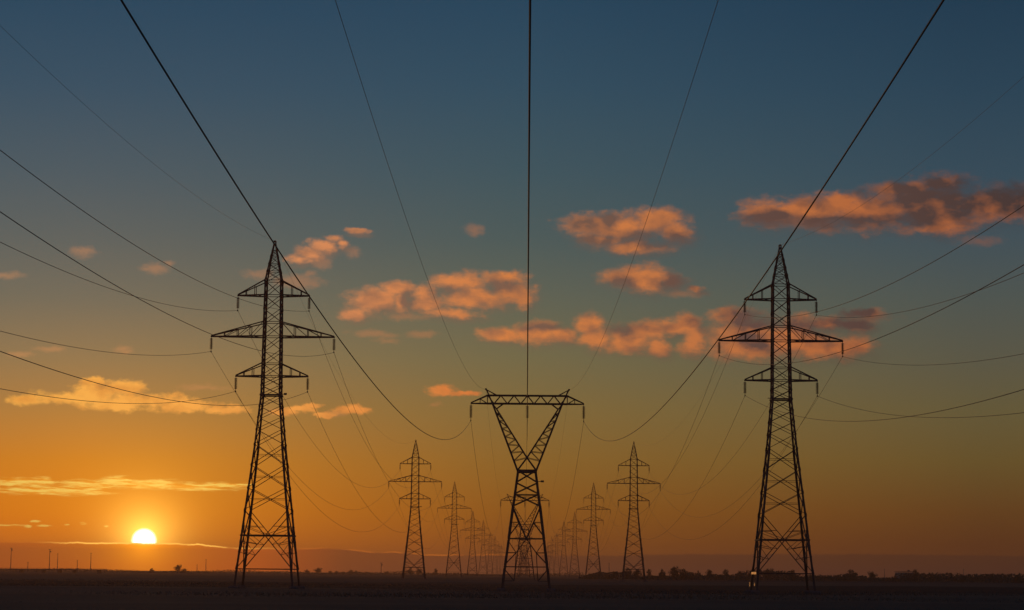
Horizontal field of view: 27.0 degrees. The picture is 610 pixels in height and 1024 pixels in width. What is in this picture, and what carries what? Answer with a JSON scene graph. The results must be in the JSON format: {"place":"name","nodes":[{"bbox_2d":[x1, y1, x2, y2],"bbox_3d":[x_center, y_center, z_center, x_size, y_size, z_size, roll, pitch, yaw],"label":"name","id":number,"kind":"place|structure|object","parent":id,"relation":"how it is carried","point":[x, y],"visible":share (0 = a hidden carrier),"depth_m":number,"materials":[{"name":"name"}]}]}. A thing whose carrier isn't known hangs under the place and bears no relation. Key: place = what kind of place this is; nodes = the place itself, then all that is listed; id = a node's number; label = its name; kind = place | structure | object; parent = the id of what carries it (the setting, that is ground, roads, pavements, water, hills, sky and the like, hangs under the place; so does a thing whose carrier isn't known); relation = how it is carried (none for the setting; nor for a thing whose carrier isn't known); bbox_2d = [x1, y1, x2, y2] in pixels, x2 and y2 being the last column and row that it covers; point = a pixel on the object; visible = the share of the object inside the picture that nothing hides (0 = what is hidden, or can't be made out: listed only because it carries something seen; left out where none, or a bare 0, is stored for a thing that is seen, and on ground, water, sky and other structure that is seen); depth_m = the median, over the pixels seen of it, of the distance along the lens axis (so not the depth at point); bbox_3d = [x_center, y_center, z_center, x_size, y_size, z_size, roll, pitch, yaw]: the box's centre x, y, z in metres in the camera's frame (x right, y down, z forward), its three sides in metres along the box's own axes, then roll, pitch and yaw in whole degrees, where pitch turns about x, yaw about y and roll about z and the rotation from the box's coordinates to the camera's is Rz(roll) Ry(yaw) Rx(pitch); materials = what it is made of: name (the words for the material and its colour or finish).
{"place":"outdoors","nodes":[
{"label":"outdoors","id":0,"kind":"place"},
{"bbox_2d":[0,570,1023,609],"bbox_3d":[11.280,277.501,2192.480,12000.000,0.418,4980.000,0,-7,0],"label":"ground","id":1,"kind":"structure","parent":0,"point":[67,600],"depth_m":212.47,"materials":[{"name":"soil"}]},
{"bbox_2d":[0,568,106,572],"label":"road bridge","id":2,"kind":"structure","parent":1,"relation":"on","point":[60,570],"depth_m":1089.46,"materials":[{"name":"concrete"}]},
{"bbox_2d":[173,565,181,571],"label":"tree","id":3,"kind":"object","parent":1,"relation":"on","point":[178,568],"visible":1,"depth_m":1350.11,"materials":[{"name":"green plant"}]},
{"bbox_2d":[210,240,335,588],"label":"transmission pylon","id":4,"kind":"object","parent":1,"relation":"on","point":[281,337],"visible":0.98,"depth_m":246.53,"materials":[{"name":"metal"}]},
{"bbox_2d":[5,30,458,498],"bbox_3d":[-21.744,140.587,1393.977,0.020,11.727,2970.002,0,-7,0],"label":"earth wire","id":5,"kind":"object","parent":4,"relation":"attached to","point":[176,181],"visible":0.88,"depth_m":164.65,"materials":[{"name":"grey metal"}]},
{"bbox_2d":[0,242,471,545],"bbox_3d":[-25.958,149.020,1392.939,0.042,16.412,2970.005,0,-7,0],"label":"power cable","id":6,"kind":"object","parent":4,"relation":"hanging from","point":[196,309],"visible":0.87,"depth_m":198.80,"materials":[{"name":"grey metal"}]},
{"bbox_2d":[1,331,472,551],"bbox_3d":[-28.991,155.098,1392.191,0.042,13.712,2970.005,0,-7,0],"label":"power cable","id":7,"kind":"object","parent":4,"relation":"hanging from","point":[230,384],"visible":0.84,"depth_m":228.64,"materials":[{"name":"grey metal"}]},
{"bbox_2d":[0,388,478,559],"bbox_3d":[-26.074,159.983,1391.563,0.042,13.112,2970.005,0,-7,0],"label":"power cable","id":8,"kind":"object","parent":4,"relation":"hanging from","point":[192,400],"visible":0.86,"depth_m":200.21,"materials":[{"name":"grey metal"}]},
{"bbox_2d":[0,150,494,549],"bbox_3d":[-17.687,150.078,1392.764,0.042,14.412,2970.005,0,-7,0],"label":"power cable","id":9,"kind":"object","parent":4,"relation":"hanging from","point":[177,270],"visible":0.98,"depth_m":140.98,"materials":[{"name":"grey metal"}]},
{"bbox_2d":[0,351,499,560],"bbox_3d":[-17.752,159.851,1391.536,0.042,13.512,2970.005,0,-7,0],"label":"power cable","id":10,"kind":"object","parent":4,"relation":"hanging from","point":[193,403],"visible":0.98,"depth_m":155.74,"materials":[{"name":"grey metal"}]},
{"bbox_2d":[0,211,503,561],"bbox_3d":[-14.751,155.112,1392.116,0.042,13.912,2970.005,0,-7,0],"label":"power cable","id":11,"kind":"object","parent":4,"relation":"hanging from","point":[191,325],"visible":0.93,"depth_m":129.85,"materials":[{"name":"grey metal"}]},
{"bbox_2d":[313,568,321,573],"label":"tree","id":12,"kind":"object","parent":1,"relation":"on","point":[318,570],"visible":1,"depth_m":1602.70,"materials":[{"name":"green plant"}]},
{"bbox_2d":[388,440,441,578],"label":"transmission pylon","id":13,"kind":"object","parent":1,"relation":"on","point":[410,515],"visible":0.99,"depth_m":573.44,"materials":[{"name":"metal"}]},
{"bbox_2d":[437,482,471,576],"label":"transmission pylon","id":14,"kind":"object","parent":1,"relation":"on","point":[456,504],"visible":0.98,"depth_m":901.19,"materials":[{"name":"metal"}]},
{"bbox_2d":[462,512,484,575],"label":"transmission pylon","id":15,"kind":"object","parent":1,"relation":"on","point":[472,545],"visible":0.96,"depth_m":1228.28,"materials":[{"name":"metal"}]},
{"bbox_2d":[473,520,489,574],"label":"transmission pylon","id":16,"kind":"object","parent":1,"relation":"on","point":[484,535],"visible":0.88,"depth_m":1555.80,"materials":[{"name":"metal"}]},
{"bbox_2d":[485,533,495,573],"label":"transmission pylon","id":17,"kind":"object","parent":1,"relation":"on","point":[490,552],"visible":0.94,"depth_m":1883.22,"materials":[{"name":"metal"}]},
{"bbox_2d":[491,537,501,574],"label":"transmission pylon","id":18,"kind":"object","parent":1,"relation":"on","point":[496,558],"visible":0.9,"depth_m":2210.49,"materials":[{"name":"metal"}]},
{"bbox_2d":[0,568,1023,582],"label":"wood","id":19,"kind":"object","parent":1,"relation":"on","point":[992,577],"visible":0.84,"depth_m":801.43,"materials":[{"name":"green plant"}]},
{"bbox_2d":[512,537,531,576],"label":"transmission pylon","id":20,"kind":"object","parent":1,"relation":"on","point":[523,552],"visible":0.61,"depth_m":1226.17,"materials":[{"name":"metal"}]},
{"bbox_2d":[508,524,539,577],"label":"transmission pylon","id":21,"kind":"object","parent":1,"relation":"on","point":[525,547],"visible":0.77,"depth_m":898.70,"materials":[{"name":"metal"}]},
{"bbox_2d":[500,494,548,580],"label":"transmission pylon","id":22,"kind":"object","parent":1,"relation":"on","point":[526,532],"visible":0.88,"depth_m":571.51,"materials":[{"name":"metal"}]},
{"bbox_2d":[469,388,584,591],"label":"transmission pylon","id":23,"kind":"object","parent":1,"relation":"on","point":[537,494],"visible":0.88,"depth_m":244.76,"materials":[{"name":"metal"}]},
{"bbox_2d":[120,0,514,553],"bbox_3d":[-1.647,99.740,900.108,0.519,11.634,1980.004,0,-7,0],"label":"power cable","id":24,"kind":"object","parent":23,"relation":"hanging from","point":[150,47],"visible":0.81,"depth_m":47.74,"materials":[{"name":"grey metal"}]},
{"bbox_2d":[335,0,513,536],"bbox_3d":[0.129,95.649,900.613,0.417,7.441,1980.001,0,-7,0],"label":"earth wire","id":25,"kind":"object","parent":23,"relation":"attached to","point":[395,187],"visible":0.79,"depth_m":72.48,"materials":[{"name":"grey metal"}]},
{"bbox_2d":[523,0,530,563],"bbox_3d":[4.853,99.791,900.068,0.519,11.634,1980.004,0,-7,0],"label":"power cable","id":26,"kind":"object","parent":23,"relation":"hanging from","point":[529,85],"visible":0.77,"depth_m":45.61,"materials":[{"name":"grey metal"}]},
{"bbox_2d":[532,1,717,540],"bbox_3d":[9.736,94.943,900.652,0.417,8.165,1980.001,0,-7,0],"label":"earth wire","id":27,"kind":"object","parent":23,"relation":"attached to","point":[656,190],"visible":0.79,"depth_m":77.29,"materials":[{"name":"grey metal"}]},
{"bbox_2d":[532,0,944,551],"bbox_3d":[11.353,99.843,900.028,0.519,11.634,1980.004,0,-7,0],"label":"power cable","id":28,"kind":"object","parent":23,"relation":"hanging from","point":[909,53],"visible":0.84,"depth_m":47.57,"materials":[{"name":"grey metal"}]},
{"bbox_2d":[547,537,555,572],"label":"transmission pylon","id":29,"kind":"object","parent":1,"relation":"on","point":[552,552],"visible":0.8,"depth_m":2209.99,"materials":[{"name":"metal"}]},
{"bbox_2d":[553,534,561,575],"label":"transmission pylon","id":30,"kind":"object","parent":1,"relation":"on","point":[555,554],"visible":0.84,"depth_m":1881.47,"materials":[{"name":"metal"}]},
{"bbox_2d":[556,522,569,574],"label":"transmission pylon","id":31,"kind":"object","parent":1,"relation":"on","point":[565,548],"visible":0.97,"depth_m":1555.25,"materials":[{"name":"metal"}]},
{"bbox_2d":[562,512,584,576],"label":"transmission pylon","id":32,"kind":"object","parent":1,"relation":"on","point":[574,546],"visible":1,"depth_m":1227.30,"materials":[{"name":"metal"}]},
{"bbox_2d":[548,273,1022,553],"bbox_3d":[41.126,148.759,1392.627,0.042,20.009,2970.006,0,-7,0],"label":"power cable","id":33,"kind":"object","parent":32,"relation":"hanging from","point":[796,354],"visible":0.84,"depth_m":226.99,"materials":[{"name":"grey metal"}]},
{"bbox_2d":[551,389,1023,557],"bbox_3d":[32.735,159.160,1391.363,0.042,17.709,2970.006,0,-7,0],"label":"power cable","id":34,"kind":"object","parent":32,"relation":"hanging from","point":[826,420],"visible":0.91,"depth_m":167.79,"materials":[{"name":"grey metal"}]},
{"bbox_2d":[555,396,1023,561],"bbox_3d":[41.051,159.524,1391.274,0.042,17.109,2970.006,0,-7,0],"label":"power cable","id":35,"kind":"object","parent":32,"relation":"hanging from","point":[797,429],"visible":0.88,"depth_m":225.91,"materials":[{"name":"grey metal"}]},
{"bbox_2d":[576,483,610,578],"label":"transmission pylon","id":36,"kind":"object","parent":1,"relation":"on","point":[591,509],"visible":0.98,"depth_m":900.80,"materials":[{"name":"metal"}]},
{"bbox_2d":[607,442,660,581],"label":"transmission pylon","id":37,"kind":"object","parent":1,"relation":"on","point":[637,512],"visible":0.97,"depth_m":573.04,"materials":[{"name":"metal"}]},
{"bbox_2d":[633,570,641,575],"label":"tree","id":38,"kind":"object","parent":1,"relation":"on","point":[636,573],"visible":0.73,"depth_m":811.54,"materials":[{"name":"green plant"}]},
{"bbox_2d":[659,569,665,579],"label":"tree","id":39,"kind":"object","parent":1,"relation":"on","point":[662,573],"visible":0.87,"depth_m":799.08,"materials":[{"name":"green plant"}]},
{"bbox_2d":[668,567,680,579],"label":"tree","id":40,"kind":"object","parent":1,"relation":"on","point":[673,572],"visible":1,"depth_m":768.34,"materials":[{"name":"green plant"}]},
{"bbox_2d":[677,568,687,579],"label":"tree","id":41,"kind":"object","parent":1,"relation":"on","point":[682,574],"visible":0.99,"depth_m":774.78,"materials":[{"name":"green plant"}]},
{"bbox_2d":[761,568,773,580],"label":"tree","id":42,"kind":"object","parent":1,"relation":"on","point":[768,572],"visible":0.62,"depth_m":798.99,"materials":[{"name":"green plant"}]},
{"bbox_2d":[718,244,843,594],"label":"transmission pylon","id":43,"kind":"object","parent":1,"relation":"on","point":[772,379],"visible":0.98,"depth_m":246.14,"materials":[{"name":"metal"}]},
{"bbox_2d":[542,205,1023,556],"bbox_3d":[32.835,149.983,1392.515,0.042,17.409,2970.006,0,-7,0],"label":"power cable","id":44,"kind":"object","parent":43,"relation":"hanging from","point":[826,309],"visible":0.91,"depth_m":168.40,"materials":[{"name":"grey metal"}]},
{"bbox_2d":[548,264,1023,549],"bbox_3d":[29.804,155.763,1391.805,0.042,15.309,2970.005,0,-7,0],"label":"power cable","id":45,"kind":"object","parent":43,"relation":"hanging from","point":[820,357],"visible":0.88,"depth_m":151.28,"materials":[{"name":"grey metal"}]},
{"bbox_2d":[550,78,1021,545],"bbox_3d":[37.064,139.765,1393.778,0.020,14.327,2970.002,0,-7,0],"label":"earth wire","id":46,"kind":"object","parent":43,"relation":"attached to","point":[841,217],"visible":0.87,"depth_m":179.92,"materials":[{"name":"grey metal"}]},
{"bbox_2d":[554,354,1020,558],"bbox_3d":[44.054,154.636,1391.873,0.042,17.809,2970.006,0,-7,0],"label":"power cable","id":47,"kind":"object","parent":43,"relation":"hanging from","point":[814,403],"visible":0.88,"depth_m":251.89,"materials":[{"name":"grey metal"}]},
{"bbox_2d":[789,569,797,580],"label":"tree","id":48,"kind":"object","parent":1,"relation":"on","point":[793,576],"visible":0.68,"depth_m":798.41,"materials":[{"name":"green plant"}]},
{"bbox_2d":[843,569,857,580],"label":"tree","id":49,"kind":"object","parent":1,"relation":"on","point":[849,573],"visible":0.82,"depth_m":798.22,"materials":[{"name":"green plant"}]},
{"bbox_2d":[868,571,877,578],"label":"tree","id":50,"kind":"object","parent":1,"relation":"on","point":[871,574],"visible":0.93,"depth_m":829.50,"materials":[{"name":"green plant"}]},
{"bbox_2d":[895,570,912,580],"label":"shed","id":51,"kind":"structure","parent":1,"relation":"on","point":[904,572],"depth_m":858.92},
{"bbox_2d":[910,570,918,580],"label":"tree","id":52,"kind":"object","parent":1,"relation":"on","point":[915,573],"visible":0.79,"depth_m":798.62,"materials":[{"name":"green plant"}]},
{"bbox_2d":[1013,574,1021,582],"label":"tree","id":53,"kind":"object","parent":1,"relation":"on","point":[1017,576],"visible":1,"depth_m":767.60,"materials":[{"name":"green plant"}]},
{"bbox_2d":[0,0,1023,577],"label":"sky","id":54,"kind":"structure","parent":0,"point":[780,90],"materials":[{"name":"blue"}]}
]}

